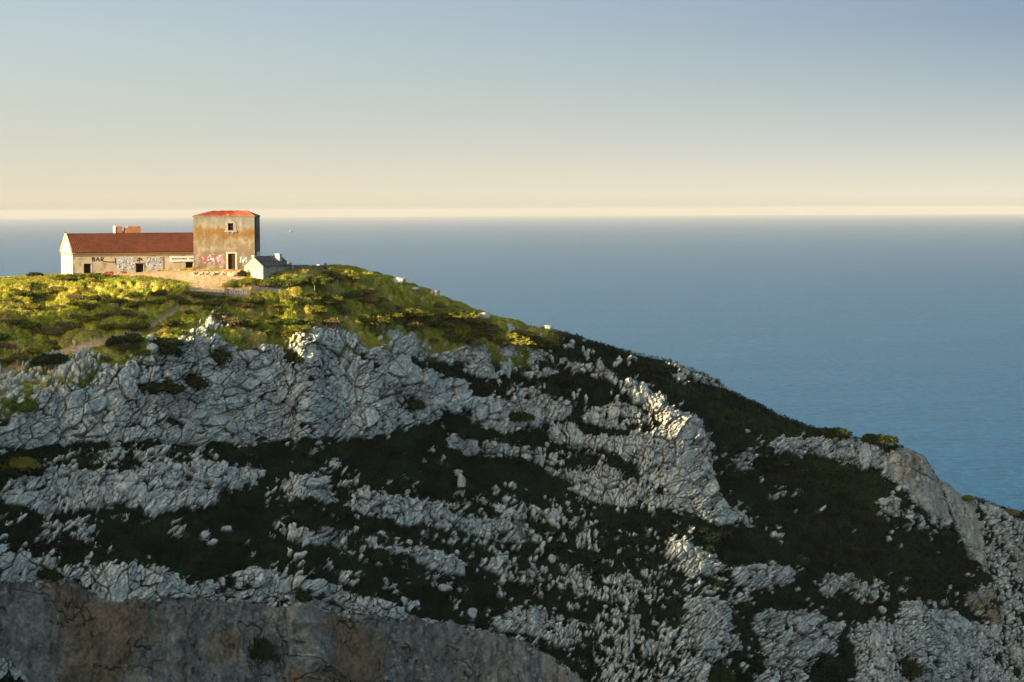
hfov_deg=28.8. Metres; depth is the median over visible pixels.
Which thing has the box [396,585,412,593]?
shrub
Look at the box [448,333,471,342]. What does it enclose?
shrub
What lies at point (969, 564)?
shrub
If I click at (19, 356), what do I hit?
shrub
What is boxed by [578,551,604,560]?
shrub
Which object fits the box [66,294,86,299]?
shrub
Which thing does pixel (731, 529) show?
shrub
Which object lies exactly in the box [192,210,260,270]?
tower house
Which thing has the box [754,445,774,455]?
shrub
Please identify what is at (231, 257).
door
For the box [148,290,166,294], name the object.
shrub
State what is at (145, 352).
shrub
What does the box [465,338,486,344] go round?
shrub
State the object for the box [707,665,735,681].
shrub
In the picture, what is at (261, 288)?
retaining wall
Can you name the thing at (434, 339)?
shrub
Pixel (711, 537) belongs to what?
shrub
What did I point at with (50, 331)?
shrub
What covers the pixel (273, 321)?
shrub
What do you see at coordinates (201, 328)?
boulder
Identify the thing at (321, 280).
shrub
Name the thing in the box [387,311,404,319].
shrub
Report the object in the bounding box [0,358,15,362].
shrub
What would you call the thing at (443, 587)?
boulder
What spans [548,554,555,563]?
boulder
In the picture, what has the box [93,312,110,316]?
shrub
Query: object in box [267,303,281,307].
shrub
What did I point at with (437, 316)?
shrub
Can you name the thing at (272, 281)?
shrub
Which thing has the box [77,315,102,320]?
shrub
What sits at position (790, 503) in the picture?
shrub
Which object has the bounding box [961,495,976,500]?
shrub
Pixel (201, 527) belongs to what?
shrub
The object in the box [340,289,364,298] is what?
shrub
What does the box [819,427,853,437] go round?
shrub
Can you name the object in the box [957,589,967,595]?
shrub
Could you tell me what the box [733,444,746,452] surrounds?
shrub
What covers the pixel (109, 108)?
sky
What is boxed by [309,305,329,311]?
shrub
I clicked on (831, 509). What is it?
shrub
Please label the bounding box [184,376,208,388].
shrub
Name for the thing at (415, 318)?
shrub
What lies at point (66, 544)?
shrub
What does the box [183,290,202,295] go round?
shrub
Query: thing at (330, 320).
shrub
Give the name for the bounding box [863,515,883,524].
shrub
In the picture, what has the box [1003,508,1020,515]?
shrub
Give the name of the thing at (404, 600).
boulder
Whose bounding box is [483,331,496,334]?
shrub
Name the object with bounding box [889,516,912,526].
shrub
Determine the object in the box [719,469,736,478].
shrub
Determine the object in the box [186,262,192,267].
doorway
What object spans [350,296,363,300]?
shrub
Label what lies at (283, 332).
shrub
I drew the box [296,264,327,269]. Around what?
rubble wall
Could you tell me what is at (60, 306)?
shrub
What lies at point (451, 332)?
shrub
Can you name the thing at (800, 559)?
shrub
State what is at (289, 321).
shrub
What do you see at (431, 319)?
shrub
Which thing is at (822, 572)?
shrub
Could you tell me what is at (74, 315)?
shrub
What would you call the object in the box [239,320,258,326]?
shrub
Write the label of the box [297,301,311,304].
shrub
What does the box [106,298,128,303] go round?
shrub
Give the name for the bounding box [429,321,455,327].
shrub
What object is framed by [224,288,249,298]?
painted wall
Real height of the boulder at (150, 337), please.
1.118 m
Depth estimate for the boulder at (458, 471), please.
310.10 m
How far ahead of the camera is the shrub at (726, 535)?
325.32 m
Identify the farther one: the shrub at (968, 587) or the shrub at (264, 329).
the shrub at (968, 587)
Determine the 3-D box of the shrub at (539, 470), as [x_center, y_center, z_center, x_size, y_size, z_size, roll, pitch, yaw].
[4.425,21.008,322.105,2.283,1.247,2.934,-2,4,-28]
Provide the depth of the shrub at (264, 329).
295.13 m
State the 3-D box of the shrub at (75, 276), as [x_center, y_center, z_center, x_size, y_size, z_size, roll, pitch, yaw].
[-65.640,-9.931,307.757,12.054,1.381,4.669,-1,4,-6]
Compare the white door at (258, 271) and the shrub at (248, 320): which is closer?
the shrub at (248, 320)
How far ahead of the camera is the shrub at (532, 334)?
330.92 m
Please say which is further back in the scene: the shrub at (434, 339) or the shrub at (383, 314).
the shrub at (434, 339)
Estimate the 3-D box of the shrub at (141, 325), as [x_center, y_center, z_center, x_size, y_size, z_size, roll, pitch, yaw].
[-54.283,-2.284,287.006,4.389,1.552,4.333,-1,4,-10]
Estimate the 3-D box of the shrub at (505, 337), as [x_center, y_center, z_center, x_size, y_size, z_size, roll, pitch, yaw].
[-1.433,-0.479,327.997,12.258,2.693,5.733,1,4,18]
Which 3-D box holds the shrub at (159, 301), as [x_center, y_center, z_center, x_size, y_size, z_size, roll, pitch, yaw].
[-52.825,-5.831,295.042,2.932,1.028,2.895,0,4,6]
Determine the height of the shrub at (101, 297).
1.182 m
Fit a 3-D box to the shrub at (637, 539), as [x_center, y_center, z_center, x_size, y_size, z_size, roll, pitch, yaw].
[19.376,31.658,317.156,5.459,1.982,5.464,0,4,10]
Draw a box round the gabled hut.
[243,254,290,278]
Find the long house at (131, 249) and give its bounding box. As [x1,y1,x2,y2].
[60,226,193,273]
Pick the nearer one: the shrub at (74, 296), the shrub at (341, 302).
the shrub at (74, 296)
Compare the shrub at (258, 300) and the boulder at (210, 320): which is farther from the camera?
the shrub at (258, 300)
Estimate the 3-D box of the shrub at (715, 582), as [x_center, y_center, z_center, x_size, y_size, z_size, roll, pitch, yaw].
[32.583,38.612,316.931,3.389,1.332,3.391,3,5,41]
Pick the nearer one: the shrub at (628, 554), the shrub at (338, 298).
the shrub at (338, 298)
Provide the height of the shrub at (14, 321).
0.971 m
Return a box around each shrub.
[0,334,10,337]
[0,342,16,348]
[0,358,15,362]
[0,455,41,471]
[1,467,22,477]
[3,297,17,301]
[6,319,30,323]
[6,542,20,547]
[7,399,37,412]
[10,353,29,358]
[13,291,34,294]
[15,303,43,309]
[19,292,43,296]
[19,321,42,328]
[22,348,41,353]
[26,272,43,275]
[29,352,73,366]
[36,327,64,334]
[36,569,63,580]
[42,286,66,292]
[44,340,58,343]
[47,272,121,280]
[53,321,80,328]
[54,304,66,307]
[54,540,80,548]
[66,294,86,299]
[66,301,88,305]
[69,313,81,316]
[73,290,91,294]
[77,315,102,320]
[81,303,100,308]
[84,294,111,300]
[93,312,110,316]
[96,323,119,329]
[97,298,114,303]
[100,356,112,360]
[105,335,129,346]
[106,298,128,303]
[110,342,140,350]
[113,309,137,315]
[121,320,150,329]
[121,332,143,343]
[125,292,142,297]
[126,300,147,307]
[133,349,150,355]
[139,382,187,393]
[140,516,150,520]
[146,299,165,303]
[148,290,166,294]
[151,337,185,345]
[156,339,181,358]
[157,318,184,326]
[162,329,186,334]
[165,294,183,299]
[177,299,190,304]
[182,309,196,313]
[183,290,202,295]
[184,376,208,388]
[192,294,210,297]
[193,299,221,305]
[193,523,208,530]
[202,305,225,310]
[209,348,228,362]
[214,295,238,300]
[214,310,230,315]
[215,316,244,324]
[220,299,230,302]
[222,277,302,288]
[228,445,257,455]
[236,302,254,307]
[237,270,246,276]
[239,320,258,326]
[240,296,264,303]
[244,319,261,324]
[249,635,274,663]
[259,328,272,331]
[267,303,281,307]
[267,319,280,323]
[271,309,287,314]
[276,330,291,335]
[276,515,292,522]
[280,318,301,323]
[281,500,303,507]
[282,295,295,299]
[290,325,311,330]
[290,355,303,363]
[294,275,334,285]
[295,589,311,602]
[296,322,311,325]
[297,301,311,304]
[299,292,311,295]
[300,317,318,323]
[309,293,322,299]
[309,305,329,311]
[310,517,331,527]
[319,299,335,304]
[321,294,345,302]
[322,270,340,275]
[322,317,343,324]
[329,504,351,516]
[330,275,345,279]
[331,301,347,305]
[338,307,350,312]
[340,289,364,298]
[343,272,366,279]
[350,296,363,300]
[358,288,377,293]
[358,314,374,320]
[358,547,388,560]
[361,316,394,325]
[362,296,379,302]
[362,297,389,302]
[369,312,392,316]
[369,326,381,330]
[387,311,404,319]
[392,308,434,317]
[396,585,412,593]
[400,577,429,586]
[402,320,420,323]
[402,320,424,327]
[403,316,423,322]
[403,398,426,409]
[418,604,432,611]
[419,317,438,322]
[419,463,442,471]
[422,312,441,318]
[423,307,480,318]
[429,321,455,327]
[429,338,441,341]
[433,303,444,306]
[437,440,447,446]
[438,532,450,538]
[444,318,459,323]
[444,330,457,334]
[445,591,457,596]
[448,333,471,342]
[448,429,471,436]
[449,482,474,490]
[457,317,491,324]
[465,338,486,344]
[466,322,486,326]
[473,583,497,597]
[479,327,496,331]
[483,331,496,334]
[487,331,535,345]
[509,411,534,421]
[511,330,527,334]
[511,456,526,463]
[514,562,530,568]
[522,330,540,337]
[530,342,559,347]
[534,467,545,473]
[535,337,552,341]
[544,526,559,531]
[544,539,564,548]
[546,370,569,383]
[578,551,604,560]
[584,560,597,567]
[585,567,609,574]
[602,529,623,537]
[606,555,626,560]
[613,550,639,557]
[617,369,627,372]
[619,533,649,544]
[632,608,642,613]
[636,564,648,569]
[693,526,709,532]
[697,544,717,551]
[701,531,721,544]
[706,579,726,586]
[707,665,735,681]
[709,530,734,539]
[713,456,733,466]
[714,445,727,450]
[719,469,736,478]
[726,525,736,532]
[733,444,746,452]
[734,602,754,612]
[747,652,769,661]
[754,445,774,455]
[778,454,802,464]
[779,499,801,508]
[780,556,792,563]
[782,554,811,566]
[800,563,810,566]
[811,569,825,575]
[812,655,839,667]
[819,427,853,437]
[823,506,839,514]
[826,464,852,476]
[857,433,899,444]
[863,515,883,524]
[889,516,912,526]
[899,659,922,680]
[915,591,929,597]
[932,529,952,536]
[945,575,965,585]
[952,545,966,551]
[957,583,979,591]
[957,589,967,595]
[959,557,981,569]
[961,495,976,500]
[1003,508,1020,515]
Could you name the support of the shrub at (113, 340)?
on the headland
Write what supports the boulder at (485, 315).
on the headland
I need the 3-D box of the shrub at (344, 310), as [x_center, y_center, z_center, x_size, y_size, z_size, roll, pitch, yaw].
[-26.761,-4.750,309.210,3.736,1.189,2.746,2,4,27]
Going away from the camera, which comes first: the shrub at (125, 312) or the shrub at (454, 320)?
the shrub at (125, 312)
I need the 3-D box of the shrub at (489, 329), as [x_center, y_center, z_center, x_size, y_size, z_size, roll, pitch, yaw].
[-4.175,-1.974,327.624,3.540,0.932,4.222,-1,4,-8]
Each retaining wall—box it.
[188,290,222,295]
[251,284,285,292]
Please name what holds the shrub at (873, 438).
on the headland
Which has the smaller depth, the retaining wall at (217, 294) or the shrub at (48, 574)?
the shrub at (48, 574)
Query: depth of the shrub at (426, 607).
282.62 m
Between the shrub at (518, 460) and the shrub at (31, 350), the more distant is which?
the shrub at (518, 460)
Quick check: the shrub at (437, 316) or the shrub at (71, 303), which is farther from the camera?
the shrub at (437, 316)
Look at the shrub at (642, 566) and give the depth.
312.93 m
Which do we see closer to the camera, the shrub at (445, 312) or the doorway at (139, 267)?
the doorway at (139, 267)
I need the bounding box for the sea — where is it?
[0,214,1023,510]
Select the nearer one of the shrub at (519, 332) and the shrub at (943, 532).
the shrub at (519, 332)
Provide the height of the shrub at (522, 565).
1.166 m
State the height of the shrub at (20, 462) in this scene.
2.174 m
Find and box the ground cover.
[0,264,1023,681]
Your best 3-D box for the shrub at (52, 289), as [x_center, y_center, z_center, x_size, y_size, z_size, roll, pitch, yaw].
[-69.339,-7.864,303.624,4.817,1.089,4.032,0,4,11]
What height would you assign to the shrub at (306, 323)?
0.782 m
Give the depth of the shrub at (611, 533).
315.78 m
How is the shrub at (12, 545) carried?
on the headland
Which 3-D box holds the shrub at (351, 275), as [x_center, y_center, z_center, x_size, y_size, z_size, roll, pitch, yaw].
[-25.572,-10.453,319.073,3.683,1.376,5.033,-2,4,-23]
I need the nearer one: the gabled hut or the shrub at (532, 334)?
the gabled hut
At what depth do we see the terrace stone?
307.83 m
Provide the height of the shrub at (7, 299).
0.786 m
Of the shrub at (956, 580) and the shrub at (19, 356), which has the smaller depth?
the shrub at (19, 356)
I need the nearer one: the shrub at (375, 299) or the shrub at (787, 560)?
the shrub at (375, 299)
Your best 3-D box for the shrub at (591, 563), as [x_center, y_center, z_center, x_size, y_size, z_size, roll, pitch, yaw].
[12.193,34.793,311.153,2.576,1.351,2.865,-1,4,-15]
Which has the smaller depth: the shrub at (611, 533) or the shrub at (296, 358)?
the shrub at (296, 358)
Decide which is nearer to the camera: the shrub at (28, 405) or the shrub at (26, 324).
the shrub at (28, 405)
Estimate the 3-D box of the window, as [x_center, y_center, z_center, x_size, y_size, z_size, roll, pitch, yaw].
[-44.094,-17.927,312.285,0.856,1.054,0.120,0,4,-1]
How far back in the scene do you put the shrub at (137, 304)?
293.56 m
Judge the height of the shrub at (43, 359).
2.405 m
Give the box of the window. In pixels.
[228,223,232,229]
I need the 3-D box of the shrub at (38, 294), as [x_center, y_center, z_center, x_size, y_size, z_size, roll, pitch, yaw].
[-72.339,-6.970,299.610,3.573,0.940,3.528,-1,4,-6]
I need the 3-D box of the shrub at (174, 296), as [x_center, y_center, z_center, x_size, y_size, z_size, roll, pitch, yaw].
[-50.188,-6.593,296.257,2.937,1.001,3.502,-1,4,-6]
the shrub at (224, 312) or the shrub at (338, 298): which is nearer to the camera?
the shrub at (224, 312)
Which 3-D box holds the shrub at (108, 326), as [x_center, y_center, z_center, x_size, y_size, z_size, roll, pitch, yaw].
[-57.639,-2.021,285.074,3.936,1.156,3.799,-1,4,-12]
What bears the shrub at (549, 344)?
on the headland
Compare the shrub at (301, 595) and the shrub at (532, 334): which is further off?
the shrub at (532, 334)
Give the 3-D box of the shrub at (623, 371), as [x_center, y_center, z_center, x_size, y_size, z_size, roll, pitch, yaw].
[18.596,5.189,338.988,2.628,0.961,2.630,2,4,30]
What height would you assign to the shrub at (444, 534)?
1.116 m
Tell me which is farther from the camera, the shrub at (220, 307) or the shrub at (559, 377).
the shrub at (559, 377)
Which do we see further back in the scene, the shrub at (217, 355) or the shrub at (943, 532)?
the shrub at (943, 532)
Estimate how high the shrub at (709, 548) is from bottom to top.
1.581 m
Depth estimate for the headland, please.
298.15 m
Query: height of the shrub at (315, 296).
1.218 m
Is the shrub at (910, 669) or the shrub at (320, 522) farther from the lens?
the shrub at (910, 669)
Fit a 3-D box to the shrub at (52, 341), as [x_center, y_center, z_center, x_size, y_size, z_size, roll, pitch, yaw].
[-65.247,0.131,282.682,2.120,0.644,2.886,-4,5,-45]
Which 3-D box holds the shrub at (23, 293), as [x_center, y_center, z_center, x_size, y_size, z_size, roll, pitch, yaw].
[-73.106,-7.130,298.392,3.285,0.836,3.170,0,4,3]
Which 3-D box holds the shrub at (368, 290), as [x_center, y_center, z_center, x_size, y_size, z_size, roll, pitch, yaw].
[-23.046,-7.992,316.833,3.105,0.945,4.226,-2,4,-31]
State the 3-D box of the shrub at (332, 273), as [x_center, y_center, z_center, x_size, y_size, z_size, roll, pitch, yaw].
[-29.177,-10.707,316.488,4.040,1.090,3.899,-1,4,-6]
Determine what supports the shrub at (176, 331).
on the headland
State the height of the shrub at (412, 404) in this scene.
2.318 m
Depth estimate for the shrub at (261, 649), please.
262.95 m
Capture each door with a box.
[228,254,234,268]
[257,270,260,277]
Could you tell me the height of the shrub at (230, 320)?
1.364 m
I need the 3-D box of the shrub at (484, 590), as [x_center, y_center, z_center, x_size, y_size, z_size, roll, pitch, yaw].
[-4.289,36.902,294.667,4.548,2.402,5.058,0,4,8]
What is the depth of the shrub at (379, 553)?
281.01 m
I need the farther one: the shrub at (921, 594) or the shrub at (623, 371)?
the shrub at (921, 594)
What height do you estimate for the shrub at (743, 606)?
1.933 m
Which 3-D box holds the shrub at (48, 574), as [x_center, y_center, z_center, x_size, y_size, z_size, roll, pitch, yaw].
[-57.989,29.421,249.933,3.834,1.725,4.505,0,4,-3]
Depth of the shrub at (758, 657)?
314.37 m
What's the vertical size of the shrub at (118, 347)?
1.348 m
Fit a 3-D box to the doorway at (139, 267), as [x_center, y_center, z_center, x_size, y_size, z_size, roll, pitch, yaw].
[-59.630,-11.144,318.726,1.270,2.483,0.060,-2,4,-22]
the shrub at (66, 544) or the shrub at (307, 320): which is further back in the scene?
the shrub at (307, 320)
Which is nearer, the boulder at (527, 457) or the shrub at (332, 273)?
the shrub at (332, 273)
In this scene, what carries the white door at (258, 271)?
in the gabled hut
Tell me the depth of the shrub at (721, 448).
338.42 m
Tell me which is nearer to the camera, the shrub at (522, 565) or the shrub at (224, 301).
the shrub at (224, 301)
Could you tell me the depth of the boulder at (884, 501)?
358.72 m
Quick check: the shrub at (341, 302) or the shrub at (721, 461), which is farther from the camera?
the shrub at (721, 461)
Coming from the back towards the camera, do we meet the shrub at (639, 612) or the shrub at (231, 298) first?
the shrub at (639, 612)
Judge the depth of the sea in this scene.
3674.80 m
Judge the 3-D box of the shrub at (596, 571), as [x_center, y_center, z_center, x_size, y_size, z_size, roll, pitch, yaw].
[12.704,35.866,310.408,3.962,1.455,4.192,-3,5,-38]
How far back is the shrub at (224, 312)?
293.85 m
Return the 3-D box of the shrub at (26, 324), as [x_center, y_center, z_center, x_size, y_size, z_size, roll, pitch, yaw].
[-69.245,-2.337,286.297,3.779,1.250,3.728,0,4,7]
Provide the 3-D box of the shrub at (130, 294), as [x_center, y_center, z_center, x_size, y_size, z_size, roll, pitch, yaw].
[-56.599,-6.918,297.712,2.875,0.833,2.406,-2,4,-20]
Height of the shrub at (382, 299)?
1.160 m
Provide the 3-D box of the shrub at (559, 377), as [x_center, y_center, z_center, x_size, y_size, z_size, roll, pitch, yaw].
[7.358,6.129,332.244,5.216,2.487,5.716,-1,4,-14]
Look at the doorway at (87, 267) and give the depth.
315.56 m
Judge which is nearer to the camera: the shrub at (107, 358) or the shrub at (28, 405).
the shrub at (28, 405)
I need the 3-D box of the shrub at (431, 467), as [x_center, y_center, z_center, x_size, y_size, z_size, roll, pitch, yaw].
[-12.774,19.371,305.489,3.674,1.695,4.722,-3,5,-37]
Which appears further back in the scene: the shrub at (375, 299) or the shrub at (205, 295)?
the shrub at (375, 299)
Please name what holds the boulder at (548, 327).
on the headland
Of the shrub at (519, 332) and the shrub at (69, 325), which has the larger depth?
the shrub at (519, 332)
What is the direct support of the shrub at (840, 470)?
on the headland
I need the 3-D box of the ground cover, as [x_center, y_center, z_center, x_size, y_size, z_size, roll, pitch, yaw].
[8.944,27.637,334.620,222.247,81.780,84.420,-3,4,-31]
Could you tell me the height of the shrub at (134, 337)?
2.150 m
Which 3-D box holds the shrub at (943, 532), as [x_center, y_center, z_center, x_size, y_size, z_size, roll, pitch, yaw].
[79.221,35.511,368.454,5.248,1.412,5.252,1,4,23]
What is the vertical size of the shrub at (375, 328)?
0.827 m
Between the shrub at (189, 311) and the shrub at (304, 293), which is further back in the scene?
the shrub at (304, 293)
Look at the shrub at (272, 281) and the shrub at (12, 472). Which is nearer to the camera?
the shrub at (12, 472)
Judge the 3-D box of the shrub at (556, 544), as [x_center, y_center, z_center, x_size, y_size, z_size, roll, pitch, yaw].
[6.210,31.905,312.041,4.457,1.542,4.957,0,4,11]
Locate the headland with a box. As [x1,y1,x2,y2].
[0,267,1023,681]
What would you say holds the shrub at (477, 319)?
on the headland
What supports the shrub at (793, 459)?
on the headland
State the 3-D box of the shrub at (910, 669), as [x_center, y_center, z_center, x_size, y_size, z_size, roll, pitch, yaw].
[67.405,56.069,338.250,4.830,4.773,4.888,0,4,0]
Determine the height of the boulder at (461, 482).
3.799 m
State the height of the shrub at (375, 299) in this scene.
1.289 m
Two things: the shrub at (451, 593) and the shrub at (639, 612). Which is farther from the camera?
the shrub at (639, 612)
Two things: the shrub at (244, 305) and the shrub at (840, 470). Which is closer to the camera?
the shrub at (244, 305)
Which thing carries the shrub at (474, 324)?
on the headland
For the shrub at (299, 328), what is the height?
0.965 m
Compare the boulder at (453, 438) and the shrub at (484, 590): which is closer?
the shrub at (484, 590)
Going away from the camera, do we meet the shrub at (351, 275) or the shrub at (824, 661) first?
the shrub at (351, 275)
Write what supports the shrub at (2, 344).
on the headland
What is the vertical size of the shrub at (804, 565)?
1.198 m
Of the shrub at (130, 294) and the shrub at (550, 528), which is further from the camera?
the shrub at (550, 528)
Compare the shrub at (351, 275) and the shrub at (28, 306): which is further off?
the shrub at (351, 275)
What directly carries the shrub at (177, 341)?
on the headland
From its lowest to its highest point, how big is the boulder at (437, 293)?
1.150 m
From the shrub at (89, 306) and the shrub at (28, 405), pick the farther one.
the shrub at (89, 306)
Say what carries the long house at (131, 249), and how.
on the headland
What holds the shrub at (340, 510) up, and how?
on the headland
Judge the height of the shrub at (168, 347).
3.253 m
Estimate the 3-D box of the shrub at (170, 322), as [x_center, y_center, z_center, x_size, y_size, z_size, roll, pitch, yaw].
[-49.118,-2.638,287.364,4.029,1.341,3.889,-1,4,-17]
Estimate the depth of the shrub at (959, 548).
369.45 m
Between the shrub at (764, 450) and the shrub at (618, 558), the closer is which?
the shrub at (618, 558)
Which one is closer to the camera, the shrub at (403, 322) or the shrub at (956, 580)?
the shrub at (403, 322)
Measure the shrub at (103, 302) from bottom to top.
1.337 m
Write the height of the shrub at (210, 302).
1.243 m
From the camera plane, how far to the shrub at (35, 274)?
320.98 m
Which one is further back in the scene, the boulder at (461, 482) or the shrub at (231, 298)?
the boulder at (461, 482)
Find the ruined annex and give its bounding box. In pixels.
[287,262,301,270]
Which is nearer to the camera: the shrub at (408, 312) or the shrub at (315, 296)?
the shrub at (315, 296)
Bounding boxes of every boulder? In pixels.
[146,334,154,341]
[147,343,158,353]
[197,326,205,332]
[207,317,214,324]
[393,277,405,284]
[400,597,407,605]
[430,290,439,297]
[438,584,451,591]
[450,433,458,441]
[454,469,462,476]
[457,473,465,496]
[467,608,476,618]
[478,312,490,318]
[521,453,531,460]
[543,325,551,329]
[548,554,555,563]
[878,497,890,505]
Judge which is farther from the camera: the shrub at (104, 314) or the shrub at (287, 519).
the shrub at (104, 314)
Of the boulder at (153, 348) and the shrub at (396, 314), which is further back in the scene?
the shrub at (396, 314)
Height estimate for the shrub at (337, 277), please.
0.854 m
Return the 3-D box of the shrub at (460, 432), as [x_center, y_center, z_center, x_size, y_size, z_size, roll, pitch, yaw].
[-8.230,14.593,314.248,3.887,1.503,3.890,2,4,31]
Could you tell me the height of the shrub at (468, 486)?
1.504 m
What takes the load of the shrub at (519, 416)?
on the headland
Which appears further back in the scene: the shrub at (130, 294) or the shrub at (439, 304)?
the shrub at (439, 304)
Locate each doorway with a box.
[84,264,90,272]
[136,264,143,271]
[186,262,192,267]
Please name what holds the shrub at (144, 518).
on the headland
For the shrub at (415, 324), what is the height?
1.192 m
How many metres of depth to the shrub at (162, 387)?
276.24 m
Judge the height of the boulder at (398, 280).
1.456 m
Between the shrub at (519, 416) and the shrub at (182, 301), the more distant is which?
the shrub at (519, 416)
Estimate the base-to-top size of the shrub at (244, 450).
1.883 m
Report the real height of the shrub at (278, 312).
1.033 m
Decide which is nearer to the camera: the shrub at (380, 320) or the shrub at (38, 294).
the shrub at (38, 294)
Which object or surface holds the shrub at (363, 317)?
on the headland
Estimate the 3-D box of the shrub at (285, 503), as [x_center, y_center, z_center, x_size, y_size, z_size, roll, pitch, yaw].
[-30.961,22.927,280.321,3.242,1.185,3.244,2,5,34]
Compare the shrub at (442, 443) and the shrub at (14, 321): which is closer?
the shrub at (14, 321)
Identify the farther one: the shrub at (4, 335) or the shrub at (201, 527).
the shrub at (4, 335)
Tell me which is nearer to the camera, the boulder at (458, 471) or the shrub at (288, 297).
the shrub at (288, 297)
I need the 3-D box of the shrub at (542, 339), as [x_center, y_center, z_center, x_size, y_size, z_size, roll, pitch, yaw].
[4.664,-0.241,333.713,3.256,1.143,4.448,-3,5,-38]
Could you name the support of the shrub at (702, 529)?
on the headland
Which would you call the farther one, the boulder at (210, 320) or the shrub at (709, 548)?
the shrub at (709, 548)
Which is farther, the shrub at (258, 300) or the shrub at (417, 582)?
the shrub at (258, 300)
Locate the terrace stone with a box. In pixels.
[228,272,238,276]
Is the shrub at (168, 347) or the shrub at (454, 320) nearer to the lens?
the shrub at (168, 347)
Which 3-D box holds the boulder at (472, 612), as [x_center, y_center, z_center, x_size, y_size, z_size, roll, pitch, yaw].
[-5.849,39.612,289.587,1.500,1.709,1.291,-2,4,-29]
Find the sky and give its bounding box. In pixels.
[0,0,1023,218]
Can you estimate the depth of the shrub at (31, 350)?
278.09 m
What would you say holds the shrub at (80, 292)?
on the headland
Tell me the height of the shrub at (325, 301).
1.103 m
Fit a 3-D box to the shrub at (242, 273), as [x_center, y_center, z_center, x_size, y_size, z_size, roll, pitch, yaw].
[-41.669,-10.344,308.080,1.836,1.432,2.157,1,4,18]
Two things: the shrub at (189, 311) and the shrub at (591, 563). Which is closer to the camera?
the shrub at (189, 311)

